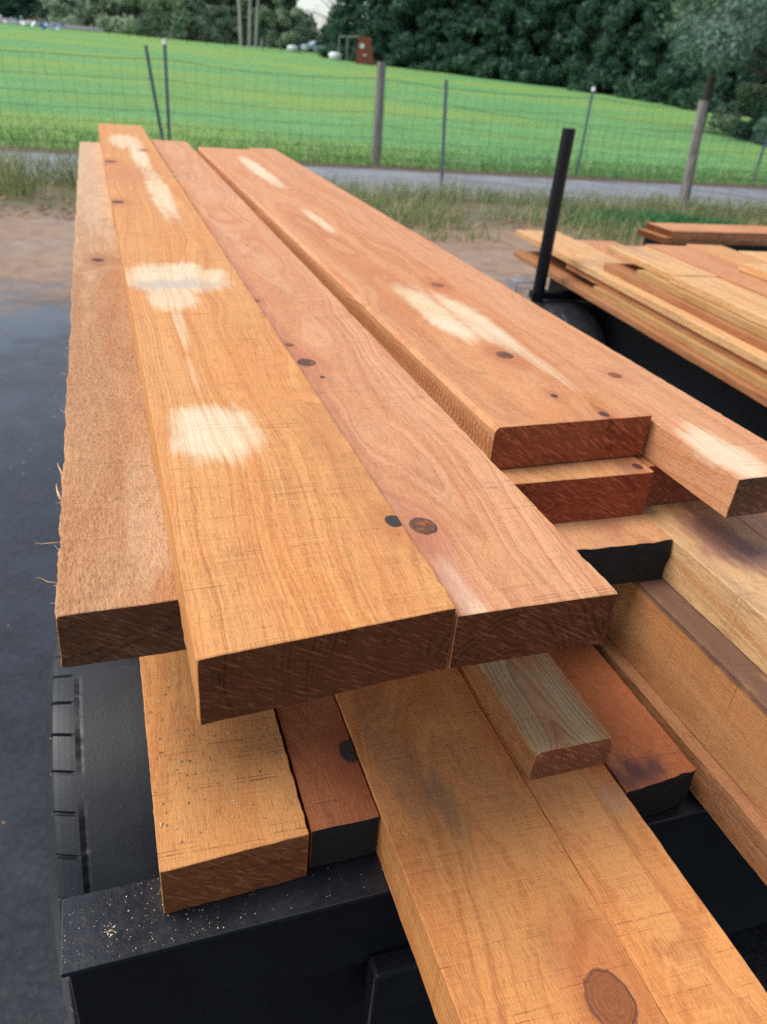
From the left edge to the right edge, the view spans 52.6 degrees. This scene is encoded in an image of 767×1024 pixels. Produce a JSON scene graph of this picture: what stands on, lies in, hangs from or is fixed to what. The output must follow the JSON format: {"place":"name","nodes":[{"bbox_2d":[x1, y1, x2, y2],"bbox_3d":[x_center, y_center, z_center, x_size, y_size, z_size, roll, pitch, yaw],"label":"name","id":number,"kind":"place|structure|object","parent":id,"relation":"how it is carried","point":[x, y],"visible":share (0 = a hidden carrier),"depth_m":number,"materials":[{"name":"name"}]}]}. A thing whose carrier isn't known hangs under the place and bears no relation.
{"place":"outdoors","nodes":[
{"label":"outdoors","id":0,"kind":"place"},
{"bbox_2d":[0,17,103,31],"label":"driveway","id":1,"kind":"structure","parent":0,"point":[67,26],"depth_m":68.55,"materials":[{"name":"grey asphalt"}]},
{"bbox_2d":[296,0,367,34],"label":"sky","id":2,"kind":"structure","parent":0,"point":[305,5],"materials":[{"name":"white"}]},
{"bbox_2d":[338,36,373,64],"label":"play tower","id":3,"kind":"structure","parent":0,"point":[364,56],"depth_m":56.52,"materials":[{"name":"brown wood"}]},
{"bbox_2d":[0,22,766,185],"bbox_3d":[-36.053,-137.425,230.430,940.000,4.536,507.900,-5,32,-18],"label":"field","id":4,"kind":"structure","parent":0,"point":[74,43],"depth_m":21.70,"materials":[{"name":"green plant"}]},
{"bbox_2d":[0,0,31,19],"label":"broadleaf tree","id":5,"kind":"object","parent":4,"relation":"on","point":[5,5],"visible":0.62,"depth_m":71.83,"materials":[{"name":"green plant"}]},
{"bbox_2d":[3,19,64,29],"bbox_3d":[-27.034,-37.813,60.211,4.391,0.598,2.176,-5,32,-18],"label":"parked cars","id":6,"kind":"object","parent":4,"relation":"on","point":[32,24],"visible":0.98,"depth_m":60.27,"materials":[{"name":"white metal"}]},
{"bbox_2d":[20,16,47,21],"bbox_3d":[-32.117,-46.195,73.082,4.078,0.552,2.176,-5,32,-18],"label":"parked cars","id":7,"kind":"object","parent":4,"relation":"on","point":[38,19],"visible":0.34,"depth_m":72.41,"materials":[{"name":"white metal"}]},
{"bbox_2d":[3,0,66,21],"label":"broadleaf tree","id":8,"kind":"object","parent":4,"relation":"on","point":[27,8],"visible":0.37,"depth_m":72.96,"materials":[{"name":"green plant"}]},
{"bbox_2d":[30,0,134,31],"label":"broadleaf tree","id":9,"kind":"object","parent":4,"relation":"on","point":[84,10],"visible":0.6,"depth_m":71.20,"materials":[{"name":"green plant"}]},
{"bbox_2d":[88,0,189,39],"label":"broadleaf tree","id":10,"kind":"object","parent":4,"relation":"on","point":[149,8],"visible":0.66,"depth_m":70.25,"materials":[{"name":"green plant"}]},
{"bbox_2d":[137,0,228,43],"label":"broadleaf tree","id":11,"kind":"object","parent":4,"relation":"on","point":[199,16],"visible":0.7,"depth_m":71.31,"materials":[{"name":"green plant"}]},
{"bbox_2d":[181,0,234,43],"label":"broadleaf tree","id":12,"kind":"object","parent":4,"relation":"on","point":[223,18],"visible":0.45,"depth_m":73.58,"materials":[{"name":"green plant"}]},
{"bbox_2d":[107,18,323,55],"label":"hedge","id":13,"kind":"object","parent":4,"relation":"on","point":[209,34],"visible":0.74,"depth_m":64.48,"materials":[{"name":"green plant"}]},
{"bbox_2d":[214,0,262,31],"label":"broadleaf tree","id":14,"kind":"object","parent":4,"relation":"on","point":[232,13],"visible":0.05,"depth_m":79.30,"materials":[{"name":"green plant"}]},
{"bbox_2d":[238,0,241,45],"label":"birch tree","id":15,"kind":"object","parent":4,"relation":"on","point":[240,25],"visible":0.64,"depth_m":70.19,"materials":[{"name":"grey plant"}]},
{"bbox_2d":[248,0,250,46],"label":"birch tree","id":16,"kind":"object","parent":4,"relation":"on","point":[249,26],"visible":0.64,"depth_m":70.36,"materials":[{"name":"grey plant"}]},
{"bbox_2d":[254,0,258,47],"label":"birch tree","id":17,"kind":"object","parent":4,"relation":"on","point":[256,25],"visible":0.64,"depth_m":70.45,"materials":[{"name":"grey plant"}]},
{"bbox_2d":[224,0,293,48],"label":"broadleaf tree","id":18,"kind":"object","parent":4,"relation":"on","point":[262,25],"visible":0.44,"depth_m":76.60,"materials":[{"name":"green plant"}]},
{"bbox_2d":[260,30,288,45],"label":"bush","id":19,"kind":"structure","parent":4,"relation":"on","point":[279,34],"depth_m":77.76,"materials":[{"name":"green plant"}]},
{"bbox_2d":[260,0,310,50],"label":"broadleaf tree","id":20,"kind":"object","parent":4,"relation":"on","point":[294,17],"visible":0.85,"depth_m":76.43,"materials":[{"name":"green plant"}]},
{"bbox_2d":[265,0,314,22],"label":"broadleaf tree","id":21,"kind":"object","parent":4,"relation":"on","point":[308,16],"visible":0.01,"depth_m":94.56,"materials":[{"name":"green plant"}]},
{"bbox_2d":[287,45,297,51],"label":"white tub","id":22,"kind":"object","parent":4,"relation":"on","point":[290,48],"visible":0.96,"depth_m":69.74,"materials":[{"name":"white plastic"}]},
{"bbox_2d":[301,17,322,37],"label":"bush","id":23,"kind":"object","parent":4,"relation":"on","point":[308,22],"visible":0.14,"depth_m":84.15,"materials":[{"name":"green plant"}]},
{"bbox_2d":[300,41,328,51],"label":"parked car","id":24,"kind":"object","parent":4,"relation":"on","point":[309,47],"visible":0.4,"depth_m":76.31,"materials":[{"name":"grey paint"}]},
{"bbox_2d":[19,0,611,39],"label":"distant wood","id":25,"kind":"object","parent":4,"relation":"on","point":[273,7],"depth_m":87.25,"materials":[{"name":"green plant"}]},
{"bbox_2d":[307,17,352,47],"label":"bush","id":26,"kind":"object","parent":4,"relation":"on","point":[313,36],"visible":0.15,"depth_m":80.93,"materials":[{"name":"green plant"}]},
{"bbox_2d":[310,0,351,24],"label":"broadleaf tree","id":27,"kind":"object","parent":4,"relation":"on","point":[325,11],"visible":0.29,"depth_m":87.34,"materials":[{"name":"green plant"}]},
{"bbox_2d":[329,52,341,59],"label":"white tub","id":28,"kind":"object","parent":4,"relation":"on","point":[333,55],"visible":0.9,"depth_m":59.95,"materials":[{"name":"white plastic"}]},
{"bbox_2d":[318,0,388,60],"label":"conifer tree","id":29,"kind":"object","parent":4,"relation":"on","point":[342,16],"visible":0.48,"depth_m":61.45,"materials":[{"name":"green plant"}]},
{"bbox_2d":[0,39,766,185],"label":"wire fence","id":30,"kind":"object","parent":4,"relation":"on","point":[379,107],"visible":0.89,"depth_m":11.45,"materials":[{"name":"grey metal"}]},
{"bbox_2d":[347,0,419,67],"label":"conifer tree","id":31,"kind":"object","parent":4,"relation":"on","point":[377,21],"visible":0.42,"depth_m":59.00,"materials":[{"name":"green plant"}]},
{"bbox_2d":[382,0,451,71],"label":"conifer tree","id":32,"kind":"object","parent":4,"relation":"on","point":[399,39],"visible":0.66,"depth_m":57.16,"materials":[{"name":"green plant"}]},
{"bbox_2d":[408,0,485,73],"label":"conifer tree","id":33,"kind":"object","parent":4,"relation":"on","point":[445,15],"visible":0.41,"depth_m":56.70,"materials":[{"name":"green plant"}]},
{"bbox_2d":[433,0,530,82],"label":"conifer tree","id":34,"kind":"object","parent":4,"relation":"on","point":[469,10],"visible":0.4,"depth_m":54.91,"materials":[{"name":"green plant"}]},
{"bbox_2d":[467,0,562,83],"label":"conifer tree","id":35,"kind":"object","parent":4,"relation":"on","point":[497,38],"visible":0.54,"depth_m":52.93,"materials":[{"name":"green plant"}]},
{"bbox_2d":[494,0,587,87],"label":"conifer tree","id":36,"kind":"object","parent":4,"relation":"on","point":[538,73],"visible":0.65,"depth_m":51.78,"materials":[{"name":"green plant"}]},
{"bbox_2d":[514,0,593,69],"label":"broadleaf tree","id":37,"kind":"object","parent":4,"relation":"on","point":[589,53],"visible":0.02,"depth_m":64.00,"materials":[{"name":"green plant"}]},
{"bbox_2d":[545,0,610,80],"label":"conifer tree","id":38,"kind":"object","parent":4,"relation":"on","point":[552,57],"visible":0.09,"depth_m":52.94,"materials":[{"name":"green plant"}]},
{"bbox_2d":[557,0,622,81],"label":"broadleaf tree","id":39,"kind":"object","parent":4,"relation":"on","point":[577,8],"depth_m":63.90,"materials":[{"name":"green plant"}]},
{"bbox_2d":[548,0,646,94],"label":"conifer tree","id":40,"kind":"object","parent":4,"relation":"on","point":[590,18],"visible":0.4,"depth_m":49.10,"materials":[{"name":"green plant"}]},
{"bbox_2d":[573,0,670,95],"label":"conifer tree","id":41,"kind":"object","parent":4,"relation":"on","point":[612,40],"visible":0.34,"depth_m":47.19,"materials":[{"name":"green plant"}]},
{"bbox_2d":[613,0,698,100],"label":"conifer tree","id":42,"kind":"object","parent":4,"relation":"on","point":[629,85],"visible":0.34,"depth_m":45.18,"materials":[{"name":"green plant"}]},
{"bbox_2d":[638,0,763,105],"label":"conifer tree","id":43,"kind":"object","parent":4,"relation":"on","point":[672,78],"visible":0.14,"depth_m":41.76,"materials":[{"name":"green plant"}]},
{"bbox_2d":[661,0,766,83],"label":"broadleaf tree","id":44,"kind":"object","parent":4,"relation":"on","point":[724,40],"visible":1,"depth_m":23.13,"materials":[{"name":"green plant"}]},
{"bbox_2d":[662,0,766,127],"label":"broadleaf tree","id":45,"kind":"object","parent":4,"relation":"on","point":[707,94],"visible":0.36,"depth_m":26.29,"materials":[{"name":"green plant"}]},
{"bbox_2d":[669,1,766,116],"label":"conifer tree","id":46,"kind":"object","parent":4,"relation":"on","point":[726,81],"visible":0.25,"depth_m":39.71,"materials":[{"name":"green plant"}]},
{"bbox_2d":[703,81,766,139],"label":"shrub","id":47,"kind":"object","parent":4,"relation":"on","point":[751,94],"visible":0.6,"depth_m":24.96,"materials":[{"name":"green plant"}]},
{"bbox_2d":[724,48,766,118],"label":"conifer tree","id":48,"kind":"object","parent":4,"relation":"on","point":[763,82],"visible":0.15,"depth_m":39.72,"materials":[{"name":"green plant"}]},
{"bbox_2d":[732,98,766,144],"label":"shrub","id":49,"kind":"object","parent":4,"relation":"on","point":[746,126],"visible":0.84,"depth_m":23.67,"materials":[{"name":"green plant"}]},
{"bbox_2d":[0,150,766,1023],"bbox_3d":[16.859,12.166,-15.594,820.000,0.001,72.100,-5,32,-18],"label":"ground","id":50,"kind":"structure","parent":0,"point":[36,270],"depth_m":2.48,"materials":[{"name":"grey asphalt"}]},
{"bbox_2d":[0,132,92,200],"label":"verge grass","id":51,"kind":"structure","parent":50,"relation":"on","point":[13,181],"depth_m":7.65,"materials":[{"name":"green grass"},{"name":"dry grass"}]},
{"bbox_2d":[0,191,738,232],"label":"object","id":52,"kind":"object","parent":50,"relation":"on","point":[67,200],"visible":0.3,"depth_m":7.11,"materials":[{"name":"brown plant"}]},
{"bbox_2d":[0,146,766,188],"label":"soil edge","id":53,"kind":"object","parent":50,"relation":"on","point":[318,164],"visible":0.62,"depth_m":12.03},
{"bbox_2d":[0,113,766,186],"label":"fence weeds","id":54,"kind":"object","parent":53,"relation":"on","point":[334,153],"visible":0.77,"depth_m":11.81,"materials":[{"name":"plant"}]},
{"bbox_2d":[45,640,766,1023],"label":"trailer","id":55,"kind":"object","parent":50,"relation":"on","point":[325,944],"visible":0.39,"depth_m":0.86,"materials":[{"name":"black paint"}]},
{"bbox_2d":[105,924,127,935],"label":"wood crumbs","id":56,"kind":"object","parent":55,"relation":"on","point":[111,930],"visible":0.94,"depth_m":0.72,"materials":[{"name":"beige wood"}]},
{"bbox_2d":[139,649,308,913],"bbox_3d":[-0.537,-0.276,1.769,0.143,0.066,2.525,-5,32,-18],"label":"timber plank","id":57,"kind":"object","parent":55,"relation":"on","point":[223,854],"visible":0.32,"depth_m":0.79,"materials":[{"name":"brown wood"}]},
{"bbox_2d":[149,687,296,843],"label":"wood shavings","id":58,"kind":"object","parent":57,"relation":"on","point":[180,761],"visible":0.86,"depth_m":0.82},
{"bbox_3d":[-0.198,-0.121,1.449,0.650,0.042,0.090,-5,32,-18],"label":"timber spacer","id":59,"kind":"object","parent":57,"relation":"on","visible":0},
{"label":"timber plank","id":60,"kind":"object","parent":59,"relation":"on","visible":0},
{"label":"timber plank","id":61,"kind":"object","parent":60,"relation":"on","visible":0},
{"bbox_2d":[37,142,185,667],"bbox_3d":[-0.773,-0.805,2.191,0.223,0.063,3.670,-5,32,-18],"label":"timber plank","id":62,"kind":"object","parent":61,"relation":"on","point":[116,596],"visible":0.57,"depth_m":0.87,"materials":[{"name":"brown wood"}]},
{"bbox_2d":[98,123,455,724],"bbox_3d":[-0.669,-0.882,2.217,0.208,0.064,4.036,-5,32,-18],"label":"timber plank","id":63,"kind":"object","parent":62,"relation":"on","point":[303,571],"visible":1,"depth_m":0.74,"materials":[{"name":"brown wood"}]},
{"bbox_2d":[274,695,378,867],"bbox_3d":[-0.418,-0.262,1.769,0.073,0.060,2.414,-5,32,-18],"label":"timber plank","id":64,"kind":"object","parent":55,"relation":"on","point":[339,810],"visible":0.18,"depth_m":0.82,"materials":[{"name":"brown wood"}]},
{"bbox_2d":[63,807,701,962],"bbox_3d":[0.097,0.354,0.849,0.833,0.001,0.071,-5,32,-18],"label":"sawdust","id":65,"kind":"object","parent":55,"relation":"on","point":[168,915],"visible":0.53,"depth_m":0.74},
{"bbox_2d":[334,665,667,1023],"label":"timber plank","id":66,"kind":"object","parent":55,"relation":"on","point":[503,919],"visible":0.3,"depth_m":0.74,"materials":[{"name":"brown wood"}]},
{"bbox_2d":[457,667,766,1023],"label":"timber plank","id":67,"kind":"object","parent":55,"relation":"on","point":[688,961],"visible":0.27,"depth_m":0.73,"materials":[{"name":"brown wood"}]},
{"bbox_2d":[461,653,611,779],"bbox_3d":[0.047,0.015,1.255,0.100,0.046,1.014,-5,32,-18],"label":"timber offcut","id":68,"kind":"object","parent":67,"relation":"on","point":[545,719],"visible":0.36,"depth_m":0.87,"materials":[{"name":"brown wood"}]},
{"bbox_2d":[549,645,695,817],"bbox_3d":[0.002,-0.161,1.661,0.100,0.059,1.953,-5,32,-18],"label":"timber plank","id":69,"kind":"object","parent":55,"relation":"on","point":[650,767],"visible":0.23,"depth_m":0.91,"materials":[{"name":"brown wood"}]},
{"bbox_2d":[593,635,766,885],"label":"timber plank","id":70,"kind":"object","parent":55,"relation":"on","point":[737,815],"visible":0.11,"depth_m":0.89,"materials":[{"name":"brown wood"}]},
{"bbox_2d":[606,578,766,816],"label":"timber beam","id":71,"kind":"structure","parent":70,"relation":"on","point":[703,676],"depth_m":0.92,"materials":[{"name":"brown wood"}]},
{"bbox_2d":[553,512,671,584],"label":"timber plank","id":72,"kind":"object","parent":71,"relation":"on","point":[622,549],"visible":0.06,"depth_m":0.98,"materials":[{"name":"brown wood"}]},
{"bbox_2d":[499,456,653,523],"bbox_3d":[-0.195,-0.703,2.104,0.230,0.064,2.774,-5,32,-18],"label":"timber plank","id":73,"kind":"object","parent":72,"relation":"on","point":[560,492],"visible":0.08,"depth_m":0.99,"materials":[{"name":"brown wood"}]},
{"bbox_2d":[198,147,651,468],"bbox_3d":[-0.217,-0.806,2.154,0.240,0.058,2.897,-5,32,-18],"label":"timber plank","id":74,"kind":"object","parent":73,"relation":"on","point":[501,391],"visible":0.93,"depth_m":1.22,"materials":[{"name":"brown wood"}]},
{"bbox_2d":[643,499,766,674],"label":"timber plank","id":75,"kind":"object","parent":71,"relation":"on","point":[714,573],"visible":0.14,"depth_m":0.96,"materials":[{"name":"brown wood"}]},
{"bbox_2d":[633,455,698,504],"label":"timber plank","id":76,"kind":"object","parent":75,"relation":"on","point":[665,487],"visible":0.01,"depth_m":1.05,"materials":[{"name":"brown wood"}]},
{"bbox_2d":[249,148,766,517],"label":"timber plank","id":77,"kind":"object","parent":76,"relation":"on","point":[713,459],"visible":0.62,"depth_m":1.12,"materials":[{"name":"brown wood"}]},
{"bbox_2d":[735,512,766,539],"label":"timber plank","id":78,"kind":"object","parent":55,"relation":"on","point":[757,523],"visible":0.01,"depth_m":1.04,"materials":[{"name":"brown wood"}]},
{"bbox_2d":[309,166,766,245],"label":"verge grass","id":79,"kind":"structure","parent":50,"relation":"on","point":[388,200],"depth_m":8.85,"materials":[{"name":"plant"}]},
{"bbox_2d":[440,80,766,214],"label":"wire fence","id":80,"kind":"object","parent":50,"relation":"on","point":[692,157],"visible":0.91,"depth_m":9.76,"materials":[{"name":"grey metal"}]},
{"bbox_2d":[511,203,761,235],"bbox_3d":[3.055,-3.328,8.829,3.368,0.150,1.446,-5,32,-18],"label":"herb patch","id":81,"kind":"object","parent":50,"relation":"on","point":[686,219],"visible":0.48,"depth_m":8.78,"materials":[{"name":"green plant"}]},
{"bbox_2d":[508,128,766,440],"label":"trailer","id":82,"kind":"object","parent":50,"relation":"on","point":[634,345],"visible":0.12,"depth_m":2.76,"materials":[{"name":"black metal"}]},
{"bbox_2d":[514,251,766,406],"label":"timber board","id":83,"kind":"object","parent":82,"relation":"on","point":[560,272],"visible":0.46,"depth_m":2.54,"materials":[{"name":"brown wood"}]},
{"bbox_2d":[592,286,766,392],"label":"timber board","id":84,"kind":"object","parent":83,"relation":"on","point":[759,381],"visible":0.42,"depth_m":2.32,"materials":[{"name":"brown wood"}]},
{"bbox_2d":[566,263,766,377],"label":"timber board","id":85,"kind":"object","parent":84,"relation":"on","point":[713,345],"visible":0.27,"depth_m":2.40,"materials":[{"name":"brown wood"}]},
{"bbox_2d":[515,230,766,370],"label":"timber board","id":86,"kind":"object","parent":85,"relation":"on","point":[590,261],"visible":0.64,"depth_m":2.61,"materials":[{"name":"brown wood"}]},
{"bbox_2d":[603,263,766,351],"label":"timber board","id":87,"kind":"object","parent":86,"relation":"on","point":[626,272],"visible":0.48,"depth_m":2.42,"materials":[{"name":"brown wood"}]},
{"bbox_2d":[636,270,766,340],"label":"timber board","id":88,"kind":"object","parent":87,"relation":"on","point":[664,284],"visible":0.54,"depth_m":2.34,"materials":[{"name":"brown wood"}]},
{"bbox_2d":[606,245,718,280],"bbox_3d":[0.970,-0.875,2.731,0.173,0.024,0.450,-3,31,-14],"label":"timber board","id":89,"kind":"object","parent":88,"relation":"on","point":[664,265],"visible":0.87,"depth_m":2.70,"materials":[{"name":"brown wood"}]},
{"bbox_2d":[669,276,766,327],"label":"timber board","id":90,"kind":"object","parent":88,"relation":"on","point":[740,301],"visible":1,"depth_m":2.34,"materials":[{"name":"brown wood"}]},
{"bbox_2d":[643,237,766,251],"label":"trestle","id":91,"kind":"object","parent":50,"relation":"on","point":[738,248],"visible":0.09,"depth_m":3.46,"materials":[{"name":"brown wood"}]},
{"bbox_2d":[637,229,766,245],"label":"timber board","id":92,"kind":"object","parent":91,"relation":"on","point":[656,236],"visible":0.61,"depth_m":3.37,"materials":[{"name":"brown wood"}]},
{"bbox_2d":[645,222,766,238],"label":"timber board","id":93,"kind":"object","parent":92,"relation":"on","point":[711,231],"visible":1,"depth_m":3.41,"materials":[{"name":"brown wood"}]},
{"bbox_2d":[0,150,766,214],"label":"path","id":94,"kind":"structure","parent":0,"point":[587,185],"depth_m":11.23,"materials":[{"name":"grey asphalt"}]},
{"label":"timber plank","id":95,"kind":"object","parent":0,"visible":0},
{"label":"timber plank","id":96,"kind":"object","parent":95,"relation":"on","visible":0},
{"bbox_2d":[152,140,617,667],"bbox_3d":[-0.418,-0.771,2.078,0.160,0.057,3.508,-5,32,-18],"label":"timber plank","id":97,"kind":"object","parent":96,"relation":"on","point":[517,574],"visible":0.77,"depth_m":0.84,"materials":[{"name":"brown wood"}]},
{"bbox_3d":[1.288,-0.351,2.069,0.188,0.025,2.250,-3,31,-15],"label":"timber board","id":98,"kind":"object","parent":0,"visible":0},
{"bbox_2d":[577,240,632,263],"bbox_3d":[1.251,-0.476,2.231,0.191,0.025,2.757,-3,31,-15],"label":"timber board","id":99,"kind":"object","parent":98,"relation":"on","point":[600,246],"visible":0.08,"depth_m":3.27,"materials":[{"name":"brown wood"}]},
{"bbox_3d":[1.373,-0.338,1.915,0.197,0.025,1.934,-3,31,-14],"label":"timber board","id":100,"kind":"object","parent":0,"visible":0},
{"bbox_2d":[645,244,766,297],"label":"timber board","id":101,"kind":"object","parent":100,"relation":"on","point":[726,270],"visible":0.73,"depth_m":2.71,"materials":[{"name":"brown wood"}]},
{"bbox_3d":[1.590,-0.301,1.887,0.201,0.025,1.929,-3,31,-14],"label":"timber board","id":102,"kind":"object","parent":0,"visible":0},
{"bbox_2d":[686,244,766,264],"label":"timber board","id":103,"kind":"object","parent":102,"relation":"on","point":[730,255],"visible":0.57,"depth_m":2.93,"materials":[{"name":"brown wood"}]},
{"bbox_2d":[738,263,766,280],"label":"timber board","id":104,"kind":"object","parent":103,"relation":"on","point":[758,271],"visible":1,"depth_m":2.61,"materials":[{"name":"brown wood"}]},
{"bbox_2d":[739,251,766,261],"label":"timber board","id":105,"kind":"object","parent":102,"relation":"on","point":[760,255],"visible":0.53,"depth_m":2.98,"materials":[{"name":"brown wood"}]}
]}

